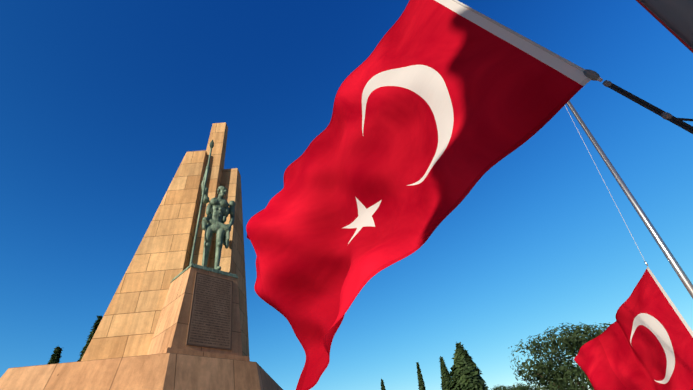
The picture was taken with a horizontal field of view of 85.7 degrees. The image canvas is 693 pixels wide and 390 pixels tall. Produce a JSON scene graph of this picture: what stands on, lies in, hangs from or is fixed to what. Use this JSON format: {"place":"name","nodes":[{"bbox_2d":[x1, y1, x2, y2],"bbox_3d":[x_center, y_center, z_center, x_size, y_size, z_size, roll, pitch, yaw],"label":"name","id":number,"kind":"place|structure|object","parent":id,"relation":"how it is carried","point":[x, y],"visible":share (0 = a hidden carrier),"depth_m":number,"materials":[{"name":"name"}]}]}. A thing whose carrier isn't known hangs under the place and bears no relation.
{"place":"outdoors","nodes":[
{"label":"outdoors","id":0,"kind":"place"},
{"bbox_2d":[0,353,282,389],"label":"plinth","id":1,"kind":"structure","parent":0,"point":[169,371],"depth_m":8.04,"materials":[{"name":"stone"}]},
{"bbox_2d":[81,122,248,360],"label":"monument slabs","id":2,"kind":"structure","parent":1,"relation":"on","point":[160,261],"depth_m":11.84,"materials":[{"name":"stone"}]},
{"bbox_2d":[147,267,249,360],"bbox_3d":[-3.978,3.494,10.093,2.160,2.580,1.900,26,-47,-36],"label":"pedestal","id":3,"kind":"object","parent":1,"relation":"on","point":[170,333],"visible":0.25,"depth_m":9.56,"materials":[{"name":"stone"}]},
{"bbox_2d":[170,140,237,282],"bbox_3d":[-4.372,0.373,12.454,1.440,5.282,1.320,26,-47,-36],"label":"statue spear base","id":4,"kind":"object","parent":3,"relation":"on","point":[211,144],"visible":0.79,"depth_m":10.92,"materials":[{"name":"brown metal"}]},
{"bbox_2d":[201,165,235,269],"bbox_3d":[-4.231,0.755,12.040,1.159,3.908,0.729,3,-37,-12],"label":"statue body","id":5,"kind":"object","parent":4,"relation":"on","point":[218,210],"visible":0.9,"depth_m":11.81,"materials":[{"name":"green metal"}]},
{"bbox_2d":[186,272,232,349],"bbox_3d":[-3.528,3.027,9.825,1.180,1.940,0.248,26,-47,-36],"label":"plaque","id":6,"kind":"object","parent":3,"relation":"attached to","point":[210,323],"visible":1,"depth_m":9.73,"materials":[{"name":"grey stone"}]},
{"bbox_2d":[0,0,692,389],"label":"sky","id":7,"kind":"structure","parent":0,"point":[103,102],"materials":[{"name":"blue"}]},
{"bbox_2d":[491,382,531,389],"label":"tree","id":8,"kind":"object","parent":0,"point":[519,386],"visible":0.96,"depth_m":48.48,"materials":[{"name":"green plant"}]},
{"bbox_2d":[452,0,602,81],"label":"flag sleeve","id":9,"kind":"object","parent":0,"point":[599,79],"visible":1,"depth_m":1.14,"materials":[{"name":"grey fabric"}]},
{"bbox_2d":[246,0,591,389],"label":"flag","id":10,"kind":"object","parent":9,"relation":"attached to","point":[441,108],"visible":1,"depth_m":1.50,"materials":[{"name":"fabric"}]},
{"bbox_2d":[583,69,671,119],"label":"flag toggles","id":11,"kind":"object","parent":10,"relation":"attached to","point":[592,75],"visible":1,"depth_m":0.94,"materials":[{"name":"grey"}]},
{"label":"plaza","id":12,"kind":"structure","parent":0,"visible":0},
{"bbox_2d":[566,101,692,298],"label":"pole","id":13,"kind":"object","parent":12,"relation":"on","point":[667,250],"visible":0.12,"depth_m":4.19,"materials":[{"name":"silver metal"}]},
{"bbox_2d":[565,102,692,293],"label":"halyard","id":14,"kind":"object","parent":13,"relation":"attached to","point":[626,192],"visible":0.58,"depth_m":4.39,"materials":[{"name":"grey fabric"}]},
{"bbox_2d":[639,0,692,52],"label":"pole","id":15,"kind":"object","parent":12,"relation":"on","point":[675,16],"depth_m":0.87,"materials":[{"name":"grey metal"}]},
{"bbox_2d":[602,80,692,133],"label":"rope","id":16,"kind":"object","parent":15,"relation":"attached to","point":[681,123],"visible":1,"depth_m":0.83,"materials":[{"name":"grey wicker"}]},
{"bbox_2d":[636,0,692,51],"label":"pole cord","id":17,"kind":"object","parent":15,"relation":"attached to","point":[667,27],"depth_m":0.89,"materials":[{"name":"fabric"}]},
{"label":"ground","id":18,"kind":"structure","parent":0,"visible":0},
{"bbox_2d":[47,346,62,363],"bbox_3d":[-21.125,15.635,24.874,2.943,10.919,2.544,-7,-36,2],"label":"cypress","id":19,"kind":"object","parent":18,"relation":"on","point":[55,357],"visible":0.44,"depth_m":27.52,"materials":[{"name":"green plant"}]},
{"bbox_2d":[77,316,102,361],"bbox_3d":[-19.579,15.184,26.552,2.652,13.356,2.697,-7,-36,2],"label":"cypress","id":20,"kind":"object","parent":18,"relation":"on","point":[94,328],"visible":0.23,"depth_m":29.36,"materials":[{"name":"green plant"}]},
{"bbox_2d":[380,379,385,389],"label":"cypress","id":21,"kind":"object","parent":18,"relation":"on","point":[382,385],"visible":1,"depth_m":49.23,"materials":[{"name":"green plant"}]},
{"bbox_2d":[416,362,424,389],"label":"cypress","id":22,"kind":"object","parent":18,"relation":"on","point":[421,383],"visible":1,"depth_m":44.51,"materials":[{"name":"green plant"}]},
{"bbox_2d":[439,356,452,389],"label":"cypress","id":23,"kind":"object","parent":18,"relation":"on","point":[444,371],"visible":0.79,"depth_m":42.34,"materials":[{"name":"green plant"}]},
{"bbox_2d":[446,342,488,389],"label":"cypress","id":24,"kind":"object","parent":18,"relation":"on","point":[465,373],"visible":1,"depth_m":38.69,"materials":[{"name":"green plant"}]},
{"bbox_2d":[510,322,610,389],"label":"tree","id":25,"kind":"object","parent":18,"relation":"on","point":[572,377],"visible":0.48,"depth_m":24.75,"materials":[{"name":"green plant"}]},
{"bbox_3d":[3.274,1.146,3.678,0.070,1.109,0.040,-7,-36,2],"label":"clip","id":26,"kind":"object","parent":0,"visible":0},
{"bbox_2d":[574,267,692,389],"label":"flag","id":27,"kind":"object","parent":26,"relation":"attached to","point":[644,341],"visible":1,"depth_m":4.03,"materials":[{"name":"fabric"}]}
]}

